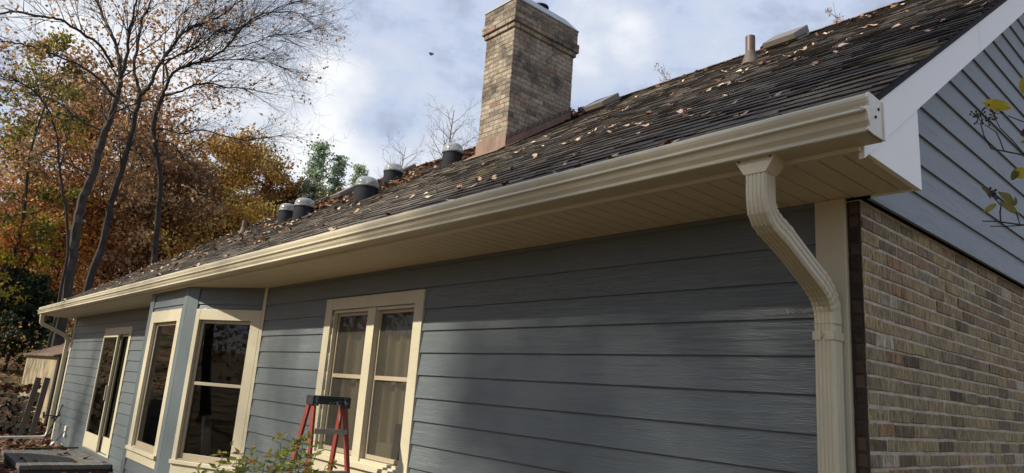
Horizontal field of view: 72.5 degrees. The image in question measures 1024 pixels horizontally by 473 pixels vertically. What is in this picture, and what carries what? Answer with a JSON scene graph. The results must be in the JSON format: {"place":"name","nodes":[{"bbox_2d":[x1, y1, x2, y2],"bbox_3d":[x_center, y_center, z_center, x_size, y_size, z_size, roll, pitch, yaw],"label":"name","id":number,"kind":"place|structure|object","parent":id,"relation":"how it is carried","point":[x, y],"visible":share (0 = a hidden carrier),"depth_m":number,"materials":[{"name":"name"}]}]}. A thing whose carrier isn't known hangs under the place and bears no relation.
{"place":"outdoors","nodes":[
{"label":"outdoors","id":0,"kind":"place"},
{"bbox_2d":[0,318,111,472],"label":"ground","id":1,"kind":"structure","parent":0,"point":[16,445],"depth_m":16.11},
{"bbox_2d":[5,426,17,432],"bbox_3d":[-11.779,4.537,16.427,0.436,0.168,0.109,-1,-6,34],"label":"firewood","id":2,"kind":"object","parent":1,"relation":"on","point":[12,428],"visible":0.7,"depth_m":16.33,"materials":[{"name":"brown wood"}]},
{"bbox_2d":[13,422,20,427],"bbox_3d":[-11.617,4.429,16.408,0.139,0.120,0.456,14,-16,-38],"label":"firewood","id":3,"kind":"object","parent":2,"relation":"on","point":[16,424],"visible":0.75,"depth_m":16.24,"materials":[{"name":"brown wood"}]},
{"bbox_2d":[0,262,34,355],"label":"pine tree","id":4,"kind":"object","parent":1,"relation":"on","point":[3,304],"visible":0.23,"depth_m":27.23,"materials":[{"name":"green plant"}]},
{"bbox_2d":[17,377,41,435],"bbox_3d":[-11.125,3.926,16.095,0.115,1.342,0.431,7,-13,-12],"label":"plank","id":5,"kind":"object","parent":1,"relation":"on","point":[28,409],"visible":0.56,"depth_m":16.08,"materials":[{"name":"grey wood"}]},
{"bbox_2d":[0,272,67,372],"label":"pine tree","id":6,"kind":"object","parent":1,"relation":"on","point":[28,283],"visible":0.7,"depth_m":26.81,"materials":[{"name":"green plant"}]},
{"bbox_2d":[0,300,72,372],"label":"green undergrowth","id":7,"kind":"object","parent":1,"relation":"on","point":[25,340],"visible":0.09,"depth_m":26.07,"materials":[{"name":"green plant"}]},
{"bbox_2d":[0,304,75,370],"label":"undergrowth","id":8,"kind":"object","parent":1,"relation":"on","point":[10,330],"depth_m":25.61,"materials":[{"name":"green plant"}]},
{"bbox_2d":[28,377,50,435],"bbox_3d":[-10.938,3.949,16.158,0.120,1.351,0.453,9,-14,-20],"label":"plank","id":9,"kind":"object","parent":1,"relation":"on","point":[38,409],"visible":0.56,"depth_m":16.15,"materials":[{"name":"grey wood"}]},
{"bbox_2d":[0,214,82,371],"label":"autumn tree","id":10,"kind":"object","parent":1,"relation":"on","point":[32,258],"visible":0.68,"depth_m":26.87,"materials":[{"name":"orange plant"}]},
{"bbox_2d":[0,44,86,347],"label":"bare tree","id":11,"kind":"object","parent":1,"relation":"on","point":[56,112],"visible":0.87,"depth_m":24.34,"materials":[{"name":"brown plant"}]},
{"bbox_2d":[19,342,70,425],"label":"garden shed","id":12,"kind":"structure","parent":1,"relation":"on","point":[44,363],"depth_m":19.56,"materials":[{"name":"beige wood"}]},
{"bbox_2d":[0,27,101,302],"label":"autumn tree","id":13,"kind":"object","parent":1,"relation":"on","point":[74,194],"visible":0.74,"depth_m":27.84,"materials":[{"name":"orange plant"}]},
{"bbox_2d":[41,404,62,442],"bbox_3d":[-9.977,4.037,15.078,0.352,0.830,0.043,15,-17,-40],"label":"garden hoe","id":14,"kind":"object","parent":1,"relation":"on","point":[55,416],"visible":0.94,"depth_m":15.10,"materials":[{"name":"black metal"}]},
{"bbox_2d":[1,450,111,472],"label":"step slab","id":15,"kind":"structure","parent":1,"relation":"on","point":[49,461],"depth_m":11.37,"materials":[{"name":"grey concrete"}]},
{"bbox_2d":[24,447,78,448],"bbox_3d":[-8.482,3.898,12.875,0.872,0.036,0.086,15,-17,-41],"label":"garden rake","id":16,"kind":"object","parent":15,"relation":"on","point":[51,447],"visible":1,"depth_m":12.85,"materials":[{"name":"wood"}]},
{"bbox_2d":[18,251,111,352],"bbox_3d":[-19.861,3.424,31.203,4.986,6.317,5.555,4,-13,0],"label":"autumn tree","id":17,"kind":"object","parent":1,"relation":"on","point":[75,283],"visible":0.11,"depth_m":30.52,"materials":[{"name":"brown plant"}]},
{"bbox_2d":[0,169,165,366],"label":"autumn tree","id":18,"kind":"object","parent":1,"relation":"on","point":[13,242],"visible":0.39,"depth_m":29.64,"materials":[{"name":"orange plant"}]},
{"bbox_2d":[0,0,185,355],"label":"bare tree","id":19,"kind":"object","parent":1,"relation":"on","point":[74,240],"visible":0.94,"depth_m":25.10,"materials":[{"name":"brown plant"}]},
{"bbox_2d":[21,189,177,294],"bbox_3d":[-19.600,1.759,33.761,9.148,9.326,7.926,8,-13,-15],"label":"autumn tree","id":20,"kind":"object","parent":1,"relation":"on","point":[140,259],"visible":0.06,"depth_m":32.54,"materials":[{"name":"brown plant"}]},
{"bbox_2d":[0,32,214,349],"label":"autumn tree","id":21,"kind":"object","parent":1,"relation":"on","point":[85,60],"visible":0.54,"depth_m":30.28,"materials":[{"name":"orange plant"}]},
{"bbox_2d":[0,64,236,356],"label":"autumn tree","id":22,"kind":"object","parent":1,"relation":"on","point":[84,158],"visible":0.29,"depth_m":32.42,"materials":[{"name":"orange plant"}]},
{"bbox_2d":[66,246,172,331],"bbox_3d":[-18.536,3.592,33.150,6.238,6.739,6.136,15,-17,-40],"label":"autumn tree","id":23,"kind":"object","parent":1,"relation":"on","point":[108,273],"visible":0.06,"depth_m":32.39,"materials":[{"name":"brown plant"}]},
{"bbox_2d":[0,101,257,282],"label":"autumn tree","id":24,"kind":"object","parent":1,"relation":"on","point":[62,176],"depth_m":54.80,"materials":[{"name":"brown plant"}]},
{"bbox_2d":[7,0,255,275],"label":"autumn tree","id":25,"kind":"object","parent":1,"relation":"on","point":[144,55],"visible":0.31,"depth_m":35.66,"materials":[{"name":"brown plant"}]},
{"bbox_2d":[76,206,200,293],"bbox_3d":[-17.393,2.678,34.822,8.330,8.380,8.659,15,-17,-40],"label":"autumn tree","id":26,"kind":"object","parent":1,"relation":"on","point":[151,220],"visible":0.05,"depth_m":32.72,"materials":[{"name":"brown plant"}]},
{"bbox_2d":[39,149,253,285],"bbox_3d":[-17.357,1.103,33.983,8.643,11.394,9.754,-1,-14,21],"label":"autumn tree","id":27,"kind":"object","parent":1,"relation":"on","point":[203,217],"visible":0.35,"depth_m":32.89,"materials":[{"name":"orange plant"}]},
{"bbox_2d":[4,0,301,339],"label":"bare tree","id":28,"kind":"object","parent":1,"relation":"on","point":[93,268],"visible":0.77,"depth_m":28.11,"materials":[{"name":"brown plant"}]},
{"bbox_2d":[142,194,281,266],"bbox_3d":[-14.858,2.489,35.008,8.930,9.588,9.029,15,-17,-40],"label":"autumn tree","id":29,"kind":"object","parent":1,"relation":"on","point":[238,214],"visible":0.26,"depth_m":33.63,"materials":[{"name":"brown plant"}]},
{"bbox_2d":[155,123,289,249],"bbox_3d":[-15.909,0.339,38.378,8.962,14.133,9.412,0,-13,19],"label":"autumn tree","id":30,"kind":"object","parent":1,"relation":"on","point":[241,148],"visible":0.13,"depth_m":37.63,"materials":[{"name":"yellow plant"}]},
{"bbox_2d":[123,0,360,264],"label":"bare tree","id":31,"kind":"object","parent":1,"relation":"on","point":[159,164],"visible":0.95,"depth_m":28.53,"materials":[{"name":"brown plant"}]},
{"bbox_2d":[240,176,310,214],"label":"autumn tree","id":32,"kind":"object","parent":1,"relation":"on","point":[269,186],"visible":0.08,"depth_m":41.17,"materials":[{"name":"orange plant"}]},
{"bbox_2d":[208,130,345,237],"bbox_3d":[-14.616,1.061,41.138,10.306,13.597,8.990,15,-17,-40],"label":"autumn tree","id":33,"kind":"object","parent":1,"relation":"on","point":[280,181],"visible":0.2,"depth_m":39.75,"materials":[{"name":"orange plant"}]},
{"bbox_2d":[288,139,337,207],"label":"pine tree","id":34,"kind":"object","parent":1,"relation":"on","point":[316,175],"visible":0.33,"depth_m":41.13,"materials":[{"name":"green plant"}]},
{"bbox_2d":[320,153,351,195],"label":"pine tree","id":35,"kind":"object","parent":1,"relation":"on","point":[339,166],"visible":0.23,"depth_m":42.14,"materials":[{"name":"green plant"}]},
{"bbox_2d":[344,162,368,186],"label":"pine tree","id":36,"kind":"object","parent":1,"relation":"on","point":[359,170],"visible":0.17,"depth_m":43.44,"materials":[{"name":"green plant"}]},
{"bbox_2d":[361,130,428,182],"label":"bare tree","id":37,"kind":"object","parent":1,"relation":"on","point":[401,154],"visible":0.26,"depth_m":39.11,"materials":[{"name":"brown plant"}]},
{"bbox_2d":[398,94,481,169],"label":"bare tree","id":38,"kind":"object","parent":1,"relation":"on","point":[449,137],"visible":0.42,"depth_m":41.75,"materials":[{"name":"brown plant"}]},
{"bbox_2d":[460,114,478,147],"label":"bare tree","id":39,"kind":"object","parent":1,"relation":"on","point":[473,131],"visible":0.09,"depth_m":44.49,"materials":[{"name":"brown plant"}]},
{"bbox_2d":[0,0,1023,472],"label":"house","id":40,"kind":"structure","parent":1,"relation":"on","point":[824,274],"depth_m":4.36,"materials":[{"name":"blue"}]},
{"bbox_2d":[82,326,133,458],"bbox_3d":[-7.332,2.776,12.730,0.230,2.222,2.002,15,-17,-40],"label":"patio door","id":41,"kind":"structure","parent":40,"relation":"in","point":[97,411],"depth_m":12.62,"materials":[{"name":"beige paint"}]},
{"bbox_2d":[119,287,268,472],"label":"bay window","id":42,"kind":"structure","parent":40,"relation":"in","point":[190,309],"depth_m":8.30,"materials":[{"name":"beige wood"}]},
{"bbox_2d":[200,415,222,457],"bbox_3d":[-4.021,3.001,9.585,0.498,1.021,0.460,6,-13,-10],"label":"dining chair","id":43,"kind":"object","parent":40,"relation":"in","point":[206,423],"visible":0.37,"depth_m":9.58,"materials":[{"name":"black plastic"}]},
{"bbox_2d":[306,289,426,472],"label":"window","id":44,"kind":"structure","parent":40,"relation":"in","point":[374,353],"depth_m":6.05,"materials":[{"name":"beige paint"}]},
{"bbox_2d":[91,2,897,289],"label":"leaf litter","id":45,"kind":"object","parent":40,"relation":"on","point":[468,154],"visible":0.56,"depth_m":11.59,"materials":[{"name":"brown plant"}]},
{"bbox_2d":[500,181,508,185],"bbox_3d":[-0.051,-0.341,4.485,0.072,0.029,0.149,-19,8,-6],"label":"fallen leaf","id":46,"kind":"object","parent":40,"relation":"on","point":[504,183],"visible":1,"depth_m":4.44,"materials":[{"name":"brown plant"}]},
{"bbox_2d":[606,152,618,159],"bbox_3d":[0.536,-0.425,3.747,0.071,0.020,0.144,-18,8,31],"label":"fallen leaf","id":47,"kind":"object","parent":40,"relation":"on","point":[614,155],"visible":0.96,"depth_m":3.76,"materials":[{"name":"beige plant"}]},
{"bbox_2d":[545,114,782,175],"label":"gutter leaves","id":48,"kind":"object","parent":40,"relation":"on","point":[577,166],"visible":0.08,"depth_m":3.67,"materials":[{"name":"brown plant"}]},
{"bbox_2d":[660,138,673,144],"bbox_3d":[0.767,-0.472,3.491,0.080,0.030,0.139,-20,12,3],"label":"fallen leaf","id":49,"kind":"object","parent":40,"relation":"on","point":[665,141],"visible":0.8,"depth_m":3.45,"materials":[{"name":"brown plant"}]},
{"bbox_2d":[676,108,692,112],"bbox_3d":[1.169,-0.846,4.694,0.092,0.027,0.164,-29,15,-19],"label":"fallen leaf","id":50,"kind":"object","parent":40,"relation":"on","point":[680,111],"visible":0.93,"depth_m":4.73,"materials":[{"name":"beige plant"}]},
{"bbox_2d":[654,62,670,82],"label":"bare tree","id":51,"kind":"object","parent":1,"relation":"on","point":[664,76],"visible":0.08,"depth_m":36.07,"materials":[{"name":"brown plant"}]},
{"bbox_2d":[825,3,844,23],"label":"bare tree","id":52,"kind":"object","parent":1,"relation":"on","point":[833,15],"visible":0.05,"depth_m":33.01,"materials":[{"name":"brown plant"}]},
{"bbox_2d":[193,431,337,472],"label":"shrub","id":53,"kind":"object","parent":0,"point":[280,454],"visible":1,"depth_m":3.78,"materials":[{"name":"green plant"}]},
{"bbox_2d":[287,395,350,472],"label":"stepladder","id":54,"kind":"object","parent":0,"point":[314,401],"visible":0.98,"depth_m":5.31,"materials":[{"name":"paint"}]},
{"bbox_2d":[0,0,901,285],"label":"sky","id":55,"kind":"structure","parent":0,"point":[387,84],"materials":[{"name":"white"}]},
{"bbox_2d":[969,78,1023,226],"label":"twiggy shrub","id":56,"kind":"object","parent":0,"point":[1010,203],"visible":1,"depth_m":1.28,"materials":[{"name":"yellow plant"}]},
{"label":"firewood","id":57,"kind":"object","parent":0,"visible":0},
{"bbox_2d":[1,423,8,428],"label":"firewood","id":58,"kind":"object","parent":57,"relation":"on","point":[6,426],"visible":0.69,"depth_m":16.21,"materials":[{"name":"brown wood"}]},
{"bbox_2d":[0,416,6,421],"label":"firewood","id":59,"kind":"object","parent":58,"relation":"on","point":[3,419],"visible":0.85,"depth_m":16.11,"materials":[{"name":"brown wood"}]},
{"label":"firewood","id":60,"kind":"object","parent":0,"visible":0},
{"bbox_2d":[6,415,16,422],"bbox_3d":[-11.765,4.268,16.384,0.381,0.148,0.112,-1,26,32],"label":"firewood","id":61,"kind":"object","parent":60,"relation":"on","point":[13,419],"visible":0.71,"depth_m":16.30,"materials":[{"name":"brown wood"}]},
{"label":"firewood","id":62,"kind":"object","parent":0,"visible":0},
{"bbox_2d":[11,411,23,417],"bbox_3d":[-11.636,4.181,16.454,0.445,0.095,0.131,2,-39,33],"label":"firewood","id":63,"kind":"object","parent":62,"relation":"on","point":[17,413],"visible":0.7,"depth_m":16.36,"materials":[{"name":"brown wood"}]},
{"bbox_2d":[6,405,17,411],"bbox_3d":[-11.858,4.050,16.500,0.432,0.114,0.107,3,-5,27],"label":"firewood","id":64,"kind":"object","parent":63,"relation":"on","point":[12,408],"visible":0.65,"depth_m":16.42,"materials":[{"name":"brown wood"}]},
{"bbox_2d":[8,400,15,405],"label":"firewood","id":65,"kind":"object","parent":64,"relation":"on","point":[12,402],"visible":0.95,"depth_m":16.38,"materials":[{"name":"brown wood"}]},
{"bbox_2d":[6,393,17,399],"bbox_3d":[-11.812,3.769,16.478,0.376,0.106,0.119,0,-20,34],"label":"firewood","id":66,"kind":"object","parent":65,"relation":"on","point":[14,396],"visible":0.77,"depth_m":16.38,"materials":[{"name":"brown wood"}]},
{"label":"firewood","id":67,"kind":"object","parent":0,"visible":0},
{"bbox_2d":[0,405,8,411],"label":"firewood","id":68,"kind":"object","parent":67,"relation":"on","point":[3,408],"visible":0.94,"depth_m":16.24,"materials":[{"name":"brown wood"}]},
{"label":"firewood","id":69,"kind":"object","parent":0,"visible":0},
{"bbox_2d":[14,402,23,407],"bbox_3d":[-11.621,3.976,16.480,0.394,0.120,0.120,-7,-48,32],"label":"firewood","id":70,"kind":"object","parent":69,"relation":"on","point":[18,404],"visible":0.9,"depth_m":16.39,"materials":[{"name":"brown wood"}]},
{"bbox_2d":[17,395,25,401],"bbox_3d":[-11.717,3.855,16.642,0.422,0.098,0.122,-2,-58,42],"label":"firewood","id":71,"kind":"object","parent":70,"relation":"on","point":[19,398],"visible":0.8,"depth_m":16.52,"materials":[{"name":"brown wood"}]},
{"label":"firewood","id":72,"kind":"object","parent":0,"visible":0},
{"bbox_2d":[1,394,10,397],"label":"firewood","id":73,"kind":"object","parent":72,"relation":"on","point":[6,395],"visible":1,"depth_m":16.34,"materials":[{"name":"brown wood"}]},
{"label":"firewood","id":74,"kind":"object","parent":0,"visible":0},
{"bbox_2d":[0,382,41,393],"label":"woodpile leaves","id":75,"kind":"object","parent":74,"relation":"on","point":[6,387],"visible":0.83,"depth_m":16.44,"materials":[{"name":"brown plant"}]}
]}

